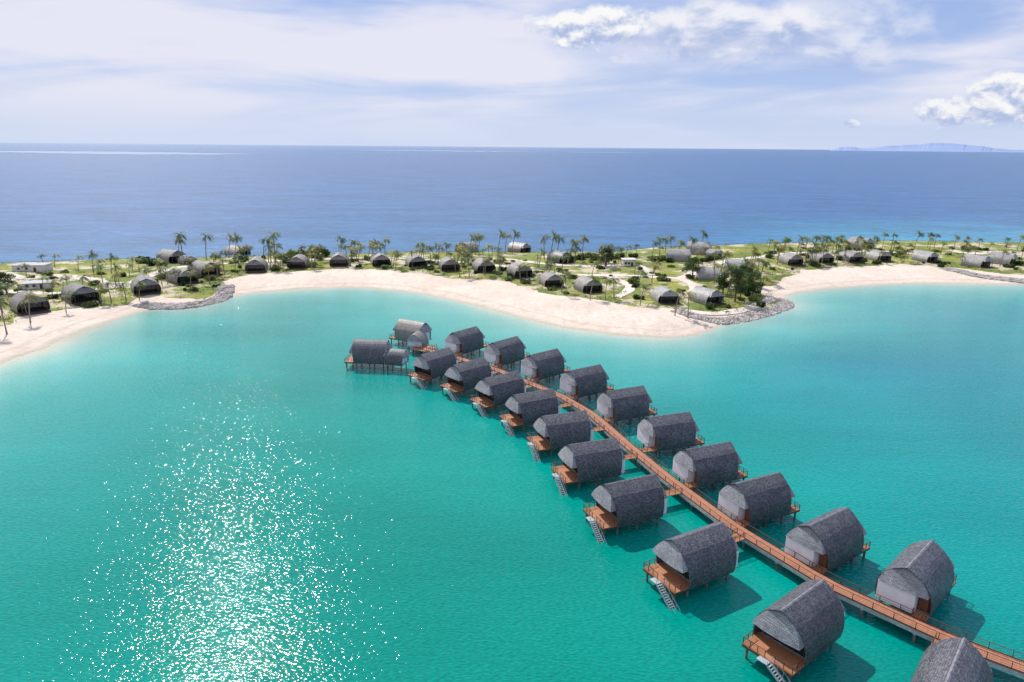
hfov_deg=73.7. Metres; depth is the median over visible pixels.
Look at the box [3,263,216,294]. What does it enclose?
sand path
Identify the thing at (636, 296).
shrub
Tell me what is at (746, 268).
broadleaf tree
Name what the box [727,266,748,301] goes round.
broadleaf tree
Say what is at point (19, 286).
palm tree
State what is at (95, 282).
shrub
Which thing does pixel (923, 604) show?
door
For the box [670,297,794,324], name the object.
rock revetment
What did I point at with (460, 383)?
glass door
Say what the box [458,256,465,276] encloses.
palm tree
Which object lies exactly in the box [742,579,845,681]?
overwater bungalow
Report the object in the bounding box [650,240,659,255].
palm tree
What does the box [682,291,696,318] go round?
palm tree
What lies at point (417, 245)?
palm tree
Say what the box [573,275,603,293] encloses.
beach villa
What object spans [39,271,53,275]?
shrub
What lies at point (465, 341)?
overwater bungalow
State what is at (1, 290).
palm tree
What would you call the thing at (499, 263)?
palm tree
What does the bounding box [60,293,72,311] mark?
palm tree
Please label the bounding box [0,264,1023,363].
beach sand
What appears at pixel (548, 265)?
palm tree
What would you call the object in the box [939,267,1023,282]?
rock revetment
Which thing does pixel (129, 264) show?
palm tree
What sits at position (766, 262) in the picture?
palm tree
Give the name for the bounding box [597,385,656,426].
overwater bungalow
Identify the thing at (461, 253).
palm tree
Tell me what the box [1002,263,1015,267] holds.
shrub
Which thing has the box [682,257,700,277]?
broadleaf tree
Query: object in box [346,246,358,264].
palm tree
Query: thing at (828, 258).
beach villa
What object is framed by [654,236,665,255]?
palm tree
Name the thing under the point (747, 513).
door
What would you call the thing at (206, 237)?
palm tree
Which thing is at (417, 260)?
beach villa
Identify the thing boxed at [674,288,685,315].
palm tree
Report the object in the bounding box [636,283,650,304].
palm tree
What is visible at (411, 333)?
overwater villa
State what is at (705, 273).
beach villa
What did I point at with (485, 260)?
palm tree
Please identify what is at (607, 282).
palm tree
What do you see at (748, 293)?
shrub
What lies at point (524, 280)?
shrub
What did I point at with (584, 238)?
palm tree
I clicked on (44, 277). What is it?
palm tree
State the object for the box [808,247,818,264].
palm tree
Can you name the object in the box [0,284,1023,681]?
lagoon water
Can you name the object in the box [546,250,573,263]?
beach villa
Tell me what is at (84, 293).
beach villa
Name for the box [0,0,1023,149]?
sky
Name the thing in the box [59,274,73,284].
palm tree
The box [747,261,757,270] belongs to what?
palm tree
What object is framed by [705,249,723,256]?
beach villa
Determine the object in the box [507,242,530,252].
beach villa
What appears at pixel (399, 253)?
palm tree
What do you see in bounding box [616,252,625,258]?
shrub
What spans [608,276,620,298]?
palm tree
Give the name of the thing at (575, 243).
palm tree
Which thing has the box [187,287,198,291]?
shrub
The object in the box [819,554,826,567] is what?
door
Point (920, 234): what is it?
palm tree
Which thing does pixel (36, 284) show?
service building
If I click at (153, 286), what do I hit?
beach villa
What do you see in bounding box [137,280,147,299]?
palm tree
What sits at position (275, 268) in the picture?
shrub
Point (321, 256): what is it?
shrub
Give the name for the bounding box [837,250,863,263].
beach villa
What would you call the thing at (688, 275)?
shrub
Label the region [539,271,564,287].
beach villa
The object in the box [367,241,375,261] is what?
palm tree
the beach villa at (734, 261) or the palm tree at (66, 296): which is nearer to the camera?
the palm tree at (66, 296)
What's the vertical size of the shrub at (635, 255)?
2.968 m
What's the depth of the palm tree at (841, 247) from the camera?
363.20 m
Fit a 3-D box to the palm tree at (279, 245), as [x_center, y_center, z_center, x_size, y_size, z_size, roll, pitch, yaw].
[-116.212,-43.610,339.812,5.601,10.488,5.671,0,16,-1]
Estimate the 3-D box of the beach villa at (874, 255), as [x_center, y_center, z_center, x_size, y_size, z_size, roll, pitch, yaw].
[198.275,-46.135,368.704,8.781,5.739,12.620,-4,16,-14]
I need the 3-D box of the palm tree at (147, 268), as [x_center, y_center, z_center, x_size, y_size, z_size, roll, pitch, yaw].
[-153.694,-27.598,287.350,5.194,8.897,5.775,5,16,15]
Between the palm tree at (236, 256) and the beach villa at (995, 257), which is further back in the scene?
the beach villa at (995, 257)
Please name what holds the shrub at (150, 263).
on the lawn ground at (737, 251)
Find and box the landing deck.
[410,344,436,354]
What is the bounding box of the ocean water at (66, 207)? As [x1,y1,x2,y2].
[0,143,1023,262]
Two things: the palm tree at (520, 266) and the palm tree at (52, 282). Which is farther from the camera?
the palm tree at (520, 266)
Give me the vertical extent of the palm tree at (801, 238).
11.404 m
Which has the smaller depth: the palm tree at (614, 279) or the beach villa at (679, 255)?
the palm tree at (614, 279)
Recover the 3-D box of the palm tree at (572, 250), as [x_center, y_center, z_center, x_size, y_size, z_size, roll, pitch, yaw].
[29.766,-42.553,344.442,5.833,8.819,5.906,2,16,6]
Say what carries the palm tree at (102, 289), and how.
on the lawn ground at (737, 251)
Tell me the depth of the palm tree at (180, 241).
336.20 m
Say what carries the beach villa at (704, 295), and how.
on the lawn ground at (737, 251)
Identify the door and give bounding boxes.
[420,368,430,374]
[453,379,463,386]
[484,394,493,401]
[672,567,688,579]
[694,471,696,483]
[744,508,749,521]
[764,631,804,657]
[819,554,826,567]
[918,598,929,612]
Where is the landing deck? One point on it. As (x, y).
(414, 348)
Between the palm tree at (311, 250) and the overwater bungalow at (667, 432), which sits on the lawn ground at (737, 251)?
the palm tree at (311, 250)
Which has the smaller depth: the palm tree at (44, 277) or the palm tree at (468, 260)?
the palm tree at (44, 277)
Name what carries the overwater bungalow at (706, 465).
on the lagoon water at (266, 486)
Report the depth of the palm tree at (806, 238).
372.86 m
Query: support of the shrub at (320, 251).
on the lawn ground at (737, 251)
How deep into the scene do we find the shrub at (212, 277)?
300.19 m
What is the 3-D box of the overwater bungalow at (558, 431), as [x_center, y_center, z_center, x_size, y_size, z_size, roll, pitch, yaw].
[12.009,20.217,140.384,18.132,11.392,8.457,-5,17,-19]
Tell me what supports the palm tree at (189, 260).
on the lawn ground at (737, 251)
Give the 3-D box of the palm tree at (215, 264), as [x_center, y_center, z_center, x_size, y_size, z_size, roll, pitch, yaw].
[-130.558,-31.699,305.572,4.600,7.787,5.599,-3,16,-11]
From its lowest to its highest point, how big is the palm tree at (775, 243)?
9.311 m
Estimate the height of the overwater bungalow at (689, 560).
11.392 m
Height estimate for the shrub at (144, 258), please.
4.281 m
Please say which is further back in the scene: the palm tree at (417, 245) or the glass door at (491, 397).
the palm tree at (417, 245)
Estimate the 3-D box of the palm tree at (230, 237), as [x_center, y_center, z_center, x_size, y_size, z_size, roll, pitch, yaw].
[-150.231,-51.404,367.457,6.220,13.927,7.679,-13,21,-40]
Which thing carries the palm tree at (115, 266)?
on the lawn ground at (737, 251)
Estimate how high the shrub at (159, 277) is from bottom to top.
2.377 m
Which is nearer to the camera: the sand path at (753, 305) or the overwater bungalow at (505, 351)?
the overwater bungalow at (505, 351)
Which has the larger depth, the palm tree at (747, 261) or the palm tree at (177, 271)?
the palm tree at (747, 261)
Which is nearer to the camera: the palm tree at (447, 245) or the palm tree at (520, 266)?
the palm tree at (520, 266)
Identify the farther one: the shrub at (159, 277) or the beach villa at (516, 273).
the beach villa at (516, 273)
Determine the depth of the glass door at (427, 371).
179.89 m
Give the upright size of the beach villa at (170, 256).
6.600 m
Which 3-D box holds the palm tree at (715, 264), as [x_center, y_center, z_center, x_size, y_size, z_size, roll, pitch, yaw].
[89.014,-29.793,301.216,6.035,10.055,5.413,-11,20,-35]
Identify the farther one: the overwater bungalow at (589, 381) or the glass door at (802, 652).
the overwater bungalow at (589, 381)
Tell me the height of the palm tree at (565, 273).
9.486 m
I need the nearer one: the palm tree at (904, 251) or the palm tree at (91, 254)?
the palm tree at (91, 254)
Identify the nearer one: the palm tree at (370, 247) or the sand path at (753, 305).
the sand path at (753, 305)
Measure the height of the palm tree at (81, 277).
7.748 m
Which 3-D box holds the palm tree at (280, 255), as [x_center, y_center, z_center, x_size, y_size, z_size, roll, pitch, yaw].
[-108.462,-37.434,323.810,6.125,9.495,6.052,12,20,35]
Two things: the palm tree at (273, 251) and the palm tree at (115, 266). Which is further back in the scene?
the palm tree at (273, 251)
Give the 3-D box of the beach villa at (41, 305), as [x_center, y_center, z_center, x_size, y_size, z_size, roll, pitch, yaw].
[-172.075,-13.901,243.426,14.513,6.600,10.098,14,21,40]
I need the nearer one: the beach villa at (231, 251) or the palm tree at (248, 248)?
the palm tree at (248, 248)
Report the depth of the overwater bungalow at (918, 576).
89.96 m
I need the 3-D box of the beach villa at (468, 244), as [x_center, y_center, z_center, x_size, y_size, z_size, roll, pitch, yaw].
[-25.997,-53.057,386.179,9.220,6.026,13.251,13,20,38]
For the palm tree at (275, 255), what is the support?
on the lawn ground at (737, 251)
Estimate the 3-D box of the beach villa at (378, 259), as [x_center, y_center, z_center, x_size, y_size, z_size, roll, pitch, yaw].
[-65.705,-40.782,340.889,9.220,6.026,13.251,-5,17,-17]
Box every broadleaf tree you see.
[0,271,17,293]
[597,247,614,266]
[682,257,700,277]
[715,272,731,293]
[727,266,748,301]
[735,265,753,287]
[744,271,763,294]
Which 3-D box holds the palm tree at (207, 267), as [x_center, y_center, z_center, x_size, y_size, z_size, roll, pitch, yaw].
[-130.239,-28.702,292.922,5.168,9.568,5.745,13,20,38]
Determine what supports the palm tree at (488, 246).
on the lawn ground at (737, 251)
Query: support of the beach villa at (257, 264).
on the lawn ground at (737, 251)
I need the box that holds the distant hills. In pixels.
[829,143,1023,151]
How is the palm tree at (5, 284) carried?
on the lawn ground at (737, 251)
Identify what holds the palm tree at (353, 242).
on the lawn ground at (737, 251)
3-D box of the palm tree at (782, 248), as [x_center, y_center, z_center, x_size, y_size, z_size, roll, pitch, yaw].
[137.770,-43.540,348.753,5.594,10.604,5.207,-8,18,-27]
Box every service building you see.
[10,262,52,271]
[19,280,53,289]
[621,258,636,265]
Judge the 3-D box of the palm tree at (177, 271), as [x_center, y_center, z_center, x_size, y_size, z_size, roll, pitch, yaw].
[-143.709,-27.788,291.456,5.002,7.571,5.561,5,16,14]
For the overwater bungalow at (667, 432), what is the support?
on the lagoon water at (266, 486)
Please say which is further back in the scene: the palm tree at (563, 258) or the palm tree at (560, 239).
the palm tree at (560, 239)
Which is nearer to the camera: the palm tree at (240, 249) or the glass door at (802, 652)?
the glass door at (802, 652)
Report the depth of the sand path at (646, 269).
342.01 m
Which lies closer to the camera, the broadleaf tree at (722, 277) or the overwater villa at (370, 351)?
the overwater villa at (370, 351)
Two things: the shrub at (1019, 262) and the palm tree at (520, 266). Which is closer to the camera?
the palm tree at (520, 266)
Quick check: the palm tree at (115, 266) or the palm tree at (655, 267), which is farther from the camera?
the palm tree at (655, 267)
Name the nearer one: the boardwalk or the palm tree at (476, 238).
the boardwalk
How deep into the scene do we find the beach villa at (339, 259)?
337.64 m
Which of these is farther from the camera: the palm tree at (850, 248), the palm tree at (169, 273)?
the palm tree at (850, 248)
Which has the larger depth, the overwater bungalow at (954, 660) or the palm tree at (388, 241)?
the palm tree at (388, 241)
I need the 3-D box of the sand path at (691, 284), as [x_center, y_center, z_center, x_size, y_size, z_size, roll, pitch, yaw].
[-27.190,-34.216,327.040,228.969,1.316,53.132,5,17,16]
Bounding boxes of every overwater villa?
[344,339,409,371]
[389,318,431,352]
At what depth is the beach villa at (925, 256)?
363.50 m
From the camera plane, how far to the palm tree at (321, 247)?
346.33 m
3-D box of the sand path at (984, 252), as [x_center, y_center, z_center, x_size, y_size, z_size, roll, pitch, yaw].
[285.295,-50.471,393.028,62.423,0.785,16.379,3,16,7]
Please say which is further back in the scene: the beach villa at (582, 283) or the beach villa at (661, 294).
the beach villa at (582, 283)
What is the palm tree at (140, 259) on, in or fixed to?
on the lawn ground at (737, 251)
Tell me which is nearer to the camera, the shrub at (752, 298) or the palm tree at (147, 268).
the shrub at (752, 298)
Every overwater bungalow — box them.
[408,347,461,389]
[440,357,497,401]
[445,326,488,356]
[470,371,532,417]
[484,336,529,368]
[499,388,571,436]
[521,348,568,383]
[527,410,604,462]
[551,437,636,495]
[560,364,613,401]
[583,474,681,545]
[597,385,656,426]
[637,411,704,457]
[643,522,745,612]
[672,441,747,492]
[718,472,799,528]
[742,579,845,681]
[784,507,870,573]
[875,540,956,621]
[910,632,993,681]
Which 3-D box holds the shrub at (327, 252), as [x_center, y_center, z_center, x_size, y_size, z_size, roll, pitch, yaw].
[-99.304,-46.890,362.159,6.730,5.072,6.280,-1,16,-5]
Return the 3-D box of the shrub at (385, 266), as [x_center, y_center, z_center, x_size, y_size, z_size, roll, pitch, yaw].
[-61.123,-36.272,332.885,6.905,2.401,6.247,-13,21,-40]
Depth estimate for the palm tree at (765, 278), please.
279.37 m
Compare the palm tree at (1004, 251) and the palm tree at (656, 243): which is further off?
the palm tree at (656, 243)
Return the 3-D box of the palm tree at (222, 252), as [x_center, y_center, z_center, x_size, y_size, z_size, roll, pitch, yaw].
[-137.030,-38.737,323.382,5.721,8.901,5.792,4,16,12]
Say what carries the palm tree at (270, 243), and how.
on the lawn ground at (737, 251)
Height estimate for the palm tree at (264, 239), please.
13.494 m
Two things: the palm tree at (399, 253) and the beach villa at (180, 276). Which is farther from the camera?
the palm tree at (399, 253)
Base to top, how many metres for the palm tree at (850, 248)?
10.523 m
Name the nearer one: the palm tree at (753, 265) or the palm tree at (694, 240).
the palm tree at (753, 265)
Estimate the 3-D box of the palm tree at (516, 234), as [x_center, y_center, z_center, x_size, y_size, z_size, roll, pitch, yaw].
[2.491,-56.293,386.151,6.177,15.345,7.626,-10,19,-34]
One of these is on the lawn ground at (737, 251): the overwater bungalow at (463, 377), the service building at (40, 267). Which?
the service building at (40, 267)
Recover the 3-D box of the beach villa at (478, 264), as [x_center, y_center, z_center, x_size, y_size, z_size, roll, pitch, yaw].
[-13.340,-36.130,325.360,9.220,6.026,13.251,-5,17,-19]
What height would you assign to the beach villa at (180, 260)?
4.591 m
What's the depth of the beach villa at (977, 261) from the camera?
350.94 m
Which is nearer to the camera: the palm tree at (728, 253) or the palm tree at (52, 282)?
the palm tree at (52, 282)
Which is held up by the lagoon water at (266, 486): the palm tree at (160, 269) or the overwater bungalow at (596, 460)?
the overwater bungalow at (596, 460)
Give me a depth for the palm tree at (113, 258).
310.49 m
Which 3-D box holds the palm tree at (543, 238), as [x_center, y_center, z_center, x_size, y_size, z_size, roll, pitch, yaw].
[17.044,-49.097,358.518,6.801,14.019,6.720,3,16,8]
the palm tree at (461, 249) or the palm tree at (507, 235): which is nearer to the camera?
the palm tree at (461, 249)
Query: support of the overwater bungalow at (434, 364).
on the lagoon water at (266, 486)
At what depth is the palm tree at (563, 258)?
321.30 m
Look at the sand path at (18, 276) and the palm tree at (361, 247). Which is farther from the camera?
the palm tree at (361, 247)
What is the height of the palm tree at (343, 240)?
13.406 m
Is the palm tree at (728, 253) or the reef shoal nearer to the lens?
the palm tree at (728, 253)
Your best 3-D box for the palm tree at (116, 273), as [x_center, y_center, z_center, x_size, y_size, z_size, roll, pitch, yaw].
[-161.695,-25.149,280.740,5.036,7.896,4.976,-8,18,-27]
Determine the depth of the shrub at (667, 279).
304.51 m
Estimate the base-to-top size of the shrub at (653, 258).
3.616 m
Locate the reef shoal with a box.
[0,151,231,154]
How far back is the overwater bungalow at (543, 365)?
179.06 m
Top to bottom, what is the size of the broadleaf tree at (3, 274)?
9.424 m
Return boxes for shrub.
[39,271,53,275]
[44,294,58,298]
[80,301,98,307]
[87,280,100,284]
[134,256,149,262]
[146,259,154,265]
[155,275,165,279]
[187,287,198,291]
[204,275,216,280]
[268,266,279,270]
[283,250,301,258]
[308,250,324,256]
[316,253,324,259]
[321,249,330,255]
[381,265,392,268]
[520,278,530,283]
[586,254,599,260]
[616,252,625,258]
[627,278,639,283]
[628,253,638,257]
[632,293,644,298]
[645,255,661,260]
[662,277,670,281]
[666,257,673,261]
[685,274,694,278]
[700,257,709,261]
[705,302,715,308]
[743,291,750,295]
[748,294,763,300]
[756,301,765,307]
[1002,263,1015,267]
[1014,260,1023,265]
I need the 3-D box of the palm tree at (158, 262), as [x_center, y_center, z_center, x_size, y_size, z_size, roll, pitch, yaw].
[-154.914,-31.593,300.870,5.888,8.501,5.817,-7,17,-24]
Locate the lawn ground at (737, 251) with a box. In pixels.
[0,241,1023,325]
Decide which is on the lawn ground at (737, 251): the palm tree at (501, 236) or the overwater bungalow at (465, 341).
the palm tree at (501, 236)
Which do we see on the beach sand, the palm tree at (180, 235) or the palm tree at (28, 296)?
the palm tree at (28, 296)
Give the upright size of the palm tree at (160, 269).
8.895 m
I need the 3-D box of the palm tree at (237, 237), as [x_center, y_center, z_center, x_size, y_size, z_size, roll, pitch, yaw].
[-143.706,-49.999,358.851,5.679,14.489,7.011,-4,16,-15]
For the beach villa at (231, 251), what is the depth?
385.84 m
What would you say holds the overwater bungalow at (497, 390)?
on the lagoon water at (266, 486)
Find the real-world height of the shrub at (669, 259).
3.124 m
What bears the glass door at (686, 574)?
in the overwater bungalow at (689, 560)
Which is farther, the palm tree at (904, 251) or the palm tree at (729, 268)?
the palm tree at (904, 251)
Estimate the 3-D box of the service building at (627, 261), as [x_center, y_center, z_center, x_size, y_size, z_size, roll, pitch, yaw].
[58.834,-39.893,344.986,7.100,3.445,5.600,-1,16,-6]
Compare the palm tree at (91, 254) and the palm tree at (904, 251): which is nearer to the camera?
the palm tree at (91, 254)
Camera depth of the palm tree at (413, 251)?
332.15 m
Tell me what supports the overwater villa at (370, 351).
in the lagoon water at (266, 486)
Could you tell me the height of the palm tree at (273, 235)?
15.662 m
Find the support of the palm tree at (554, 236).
on the lawn ground at (737, 251)
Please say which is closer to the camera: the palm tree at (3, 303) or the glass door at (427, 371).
the glass door at (427, 371)
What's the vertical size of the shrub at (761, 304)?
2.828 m
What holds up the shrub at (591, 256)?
on the lawn ground at (737, 251)
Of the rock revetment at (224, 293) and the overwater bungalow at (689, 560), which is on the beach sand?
the rock revetment at (224, 293)
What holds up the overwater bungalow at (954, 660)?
on the lagoon water at (266, 486)
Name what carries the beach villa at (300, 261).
on the lawn ground at (737, 251)
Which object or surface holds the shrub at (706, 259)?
on the lawn ground at (737, 251)
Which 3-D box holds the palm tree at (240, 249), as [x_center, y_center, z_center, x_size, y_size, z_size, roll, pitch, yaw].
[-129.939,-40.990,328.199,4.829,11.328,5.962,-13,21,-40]
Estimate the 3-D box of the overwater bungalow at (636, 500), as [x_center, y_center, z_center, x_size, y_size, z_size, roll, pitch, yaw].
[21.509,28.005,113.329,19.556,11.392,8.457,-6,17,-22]
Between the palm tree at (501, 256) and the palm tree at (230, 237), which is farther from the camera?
the palm tree at (230, 237)
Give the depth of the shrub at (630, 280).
298.35 m
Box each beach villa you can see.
[9,291,50,315]
[60,282,101,305]
[130,274,160,295]
[155,249,185,263]
[166,267,200,285]
[177,255,196,264]
[188,260,222,276]
[224,245,250,254]
[245,256,267,272]
[287,254,309,268]
[329,252,348,266]
[370,252,390,266]
[405,253,426,267]
[438,256,459,271]
[455,241,477,251]
[472,257,495,273]
[506,262,532,278]
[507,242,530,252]
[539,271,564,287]
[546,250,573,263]
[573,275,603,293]
[651,285,680,304]
[665,248,691,261]
[685,241,711,254]
[689,286,726,305]
[696,266,722,280]
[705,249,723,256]
[723,259,753,273]
[779,252,804,265]
[809,251,833,263]
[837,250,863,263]
[848,236,873,248]
[865,249,892,261]
[911,250,938,263]
[959,253,992,268]
[988,251,1018,265]
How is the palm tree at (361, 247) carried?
on the lawn ground at (737, 251)
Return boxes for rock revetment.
[132,284,234,309]
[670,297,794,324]
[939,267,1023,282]
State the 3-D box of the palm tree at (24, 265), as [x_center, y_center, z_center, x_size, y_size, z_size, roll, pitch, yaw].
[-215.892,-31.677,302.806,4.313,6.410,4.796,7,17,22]
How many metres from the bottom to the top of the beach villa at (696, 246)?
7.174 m
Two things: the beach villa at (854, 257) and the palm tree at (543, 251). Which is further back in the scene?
the beach villa at (854, 257)
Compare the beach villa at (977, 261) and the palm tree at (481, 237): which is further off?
the palm tree at (481, 237)
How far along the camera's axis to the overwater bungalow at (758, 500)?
111.03 m
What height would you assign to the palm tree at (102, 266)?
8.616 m
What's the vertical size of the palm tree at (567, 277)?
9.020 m
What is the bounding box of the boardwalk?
[415,343,1023,678]
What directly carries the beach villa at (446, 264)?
on the lawn ground at (737, 251)
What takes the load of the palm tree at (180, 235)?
on the lawn ground at (737, 251)
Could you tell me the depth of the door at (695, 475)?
122.49 m
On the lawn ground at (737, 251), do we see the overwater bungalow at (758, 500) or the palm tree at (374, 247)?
the palm tree at (374, 247)
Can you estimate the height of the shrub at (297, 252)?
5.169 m
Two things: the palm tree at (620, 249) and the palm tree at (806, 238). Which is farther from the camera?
the palm tree at (806, 238)
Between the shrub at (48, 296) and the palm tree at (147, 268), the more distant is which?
the palm tree at (147, 268)
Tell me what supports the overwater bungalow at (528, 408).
on the lagoon water at (266, 486)
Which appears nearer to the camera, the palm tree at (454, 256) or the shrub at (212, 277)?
the shrub at (212, 277)
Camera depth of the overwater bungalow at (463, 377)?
170.40 m
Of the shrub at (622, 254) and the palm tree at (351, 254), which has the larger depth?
the shrub at (622, 254)
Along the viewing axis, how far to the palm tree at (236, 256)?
317.20 m
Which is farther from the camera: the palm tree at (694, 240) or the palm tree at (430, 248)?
the palm tree at (694, 240)
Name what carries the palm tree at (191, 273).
on the lawn ground at (737, 251)
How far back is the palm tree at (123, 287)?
262.35 m
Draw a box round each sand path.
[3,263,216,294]
[6,272,121,285]
[223,257,699,297]
[493,258,654,274]
[606,275,634,297]
[675,250,910,278]
[685,295,775,314]
[947,249,1023,253]
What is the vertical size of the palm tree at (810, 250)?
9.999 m
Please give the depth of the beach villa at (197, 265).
308.10 m
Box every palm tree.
[0,282,13,297]
[0,284,8,312]
[0,297,10,333]
[12,282,26,292]
[18,263,30,275]
[18,299,32,312]
[20,290,38,322]
[39,275,47,291]
[45,278,61,298]
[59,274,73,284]
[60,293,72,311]
[78,274,89,284]
[85,249,97,270]
[94,263,105,281]
[96,284,107,303]
[100,281,116,301]
[106,252,118,272]
[111,262,121,280]
[113,270,121,285]
[119,282,130,299]
[125,262,134,274]
[134,257,143,271]
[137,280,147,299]
[139,265,153,274]
[152,260,165,274]
[154,266,167,284]
[164,271,174,283]
[168,267,180,274]
[170,231,187,254]
[175,237,185,257]
[183,257,194,269]
[185,270,197,287]
[200,233,214,258]
[201,263,213,282]
[214,261,224,277]
[216,249,227,256]
[227,233,233,256]
[231,254,241,269]
[232,232,242,254]
[235,244,244,264]
[244,244,253,260]
[259,236,269,258]
[265,240,274,261]
[267,248,276,266]
[268,252,277,266]
[269,232,281,250]
[273,242,282,253]
[278,252,286,270]
[305,248,316,267]
[307,252,317,268]
[318,243,326,260]
[337,235,345,244]
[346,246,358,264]
[348,239,357,250]
[349,250,356,262]
[357,242,366,261]
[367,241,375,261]
[371,243,378,255]
[381,237,390,247]
[394,250,402,267]
[408,250,416,266]
[413,242,424,255]
[425,245,435,263]
[441,242,451,255]
[451,255,457,271]
[455,246,466,261]
[457,249,464,259]
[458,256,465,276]
[465,257,473,275]
[471,233,479,254]
[475,233,484,253]
[482,256,490,275]
[484,243,491,250]
[494,258,504,275]
[496,229,505,246]
[497,254,506,275]
[503,233,511,252]
[510,229,520,253]
[515,264,524,279]
[538,248,547,265]
[540,234,549,258]
[544,260,552,270]
[550,230,559,250]
[556,235,564,249]
[559,271,570,291]
[559,274,570,295]
[561,253,569,269]
[566,248,575,263]
[570,239,581,261]
[579,235,589,260]
[589,274,600,299]
[603,277,612,299]
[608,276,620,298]
[616,245,624,261]
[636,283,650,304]
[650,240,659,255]
[651,264,659,282]
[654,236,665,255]
[661,238,669,255]
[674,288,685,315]
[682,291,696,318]
[688,236,698,250]
[710,262,720,282]
[722,249,732,270]
[724,261,733,272]
[742,256,750,265]
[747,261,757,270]
[759,259,772,281]
[760,275,769,295]
[770,241,780,256]
[776,245,786,264]
[796,236,805,253]
[803,237,813,255]
[805,247,814,265]
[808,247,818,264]
[832,242,842,256]
[843,245,852,262]
[897,248,908,262]
[914,230,924,248]
[999,249,1009,265]
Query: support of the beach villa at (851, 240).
on the lawn ground at (737, 251)
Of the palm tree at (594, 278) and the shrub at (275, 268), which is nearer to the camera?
the palm tree at (594, 278)
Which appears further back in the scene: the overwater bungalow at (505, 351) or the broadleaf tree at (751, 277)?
the broadleaf tree at (751, 277)
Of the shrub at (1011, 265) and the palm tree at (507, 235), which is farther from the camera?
the palm tree at (507, 235)
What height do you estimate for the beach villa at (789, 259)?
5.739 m
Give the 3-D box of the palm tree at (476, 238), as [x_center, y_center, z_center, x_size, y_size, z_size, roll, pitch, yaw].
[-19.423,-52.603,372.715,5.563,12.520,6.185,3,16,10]
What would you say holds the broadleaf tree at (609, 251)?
on the lawn ground at (737, 251)
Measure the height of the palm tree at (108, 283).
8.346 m
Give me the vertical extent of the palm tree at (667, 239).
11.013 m
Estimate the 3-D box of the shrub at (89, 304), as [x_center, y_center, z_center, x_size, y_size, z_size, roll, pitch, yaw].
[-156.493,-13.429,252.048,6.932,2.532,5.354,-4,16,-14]
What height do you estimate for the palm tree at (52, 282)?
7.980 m
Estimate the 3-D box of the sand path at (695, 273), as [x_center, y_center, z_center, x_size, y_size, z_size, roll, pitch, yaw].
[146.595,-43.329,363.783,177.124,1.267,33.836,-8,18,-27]
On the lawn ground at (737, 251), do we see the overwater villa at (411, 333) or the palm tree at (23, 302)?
the palm tree at (23, 302)
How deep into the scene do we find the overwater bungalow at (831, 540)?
99.35 m
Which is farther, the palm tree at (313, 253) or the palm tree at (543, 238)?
the palm tree at (543, 238)
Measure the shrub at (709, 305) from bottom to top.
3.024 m
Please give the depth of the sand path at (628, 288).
288.85 m

